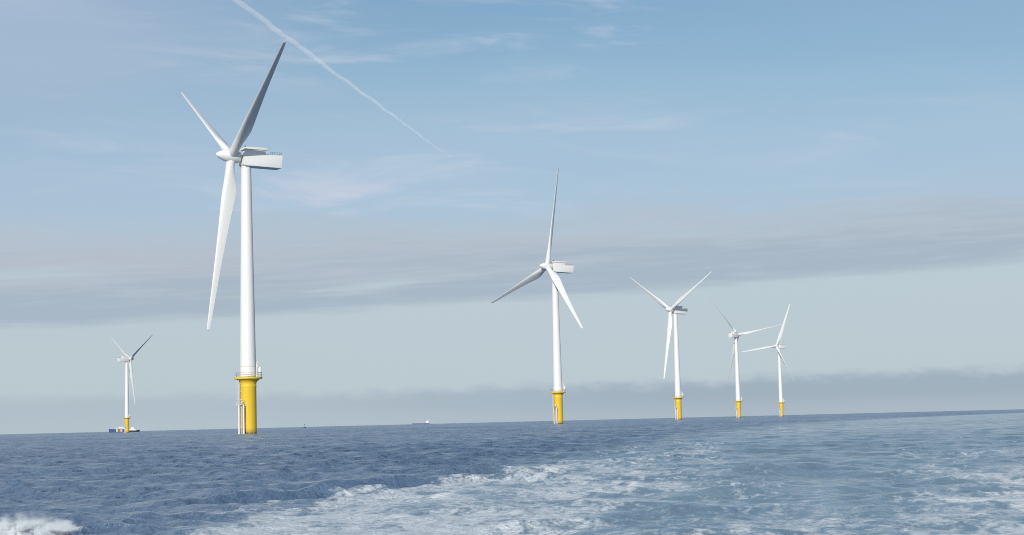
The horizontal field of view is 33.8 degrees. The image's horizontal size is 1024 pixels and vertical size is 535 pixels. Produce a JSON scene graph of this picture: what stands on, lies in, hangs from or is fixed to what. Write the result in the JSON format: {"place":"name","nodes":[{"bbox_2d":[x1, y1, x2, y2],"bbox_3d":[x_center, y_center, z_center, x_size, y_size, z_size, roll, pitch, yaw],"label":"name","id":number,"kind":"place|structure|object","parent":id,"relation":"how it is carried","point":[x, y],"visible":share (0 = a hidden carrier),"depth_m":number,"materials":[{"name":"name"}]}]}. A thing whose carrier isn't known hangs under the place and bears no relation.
{"place":"outdoors","nodes":[
{"label":"outdoors","id":0,"kind":"place"},
{"bbox_2d":[0,409,1023,534],"bbox_3d":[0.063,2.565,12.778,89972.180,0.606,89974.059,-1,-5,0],"label":"sea","id":1,"kind":"structure","parent":0,"point":[933,473],"depth_m":40.26,"materials":[{"name":"liquid"}]},
{"bbox_2d":[109,426,123,432],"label":"work ship","id":2,"kind":"object","parent":1,"relation":"on","point":[120,429],"visible":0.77,"depth_m":2584.66,"materials":[{"name":"blue paint"}]},
{"bbox_2d":[0,510,243,533],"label":"sea spray","id":3,"kind":"object","parent":1,"relation":"on","point":[64,526],"visible":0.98,"depth_m":22.80,"materials":[{"name":"white liquid"}]},
{"bbox_2d":[110,336,149,432],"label":"wind turbine","id":4,"kind":"object","parent":1,"relation":"in","point":[126,358],"visible":0.98,"depth_m":1608.43,"materials":[{"name":"white paint"}]},
{"bbox_2d":[129,427,139,431],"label":"tug boat","id":5,"kind":"object","parent":1,"relation":"on","point":[132,429],"visible":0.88,"depth_m":2587.36,"materials":[{"name":"paint"}]},
{"bbox_2d":[180,41,285,433],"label":"wind turbine","id":6,"kind":"object","parent":1,"relation":"in","point":[248,159],"visible":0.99,"depth_m":424.98,"materials":[{"name":"white paint"}]},
{"bbox_2d":[491,167,582,423],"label":"wind turbine","id":7,"kind":"object","parent":1,"relation":"in","point":[554,268],"visible":0.98,"depth_m":752.38,"materials":[{"name":"white paint"}]},
{"bbox_2d":[630,272,710,419],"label":"wind turbine","id":8,"kind":"object","parent":1,"relation":"in","point":[674,309],"visible":0.98,"depth_m":1075.00,"materials":[{"name":"white paint"}]},
{"bbox_2d":[710,299,781,417],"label":"wind turbine","id":9,"kind":"object","parent":1,"relation":"in","point":[735,334],"visible":0.97,"depth_m":1422.77,"materials":[{"name":"white paint"}]},
{"bbox_2d":[742,304,793,416],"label":"wind turbine","id":10,"kind":"object","parent":1,"relation":"in","point":[777,346],"visible":0.98,"depth_m":1683.16,"materials":[{"name":"white paint"}]},
{"bbox_2d":[0,0,1023,433],"label":"sky","id":11,"kind":"structure","parent":0,"point":[856,166],"materials":[{"name":"blue"}]}
]}

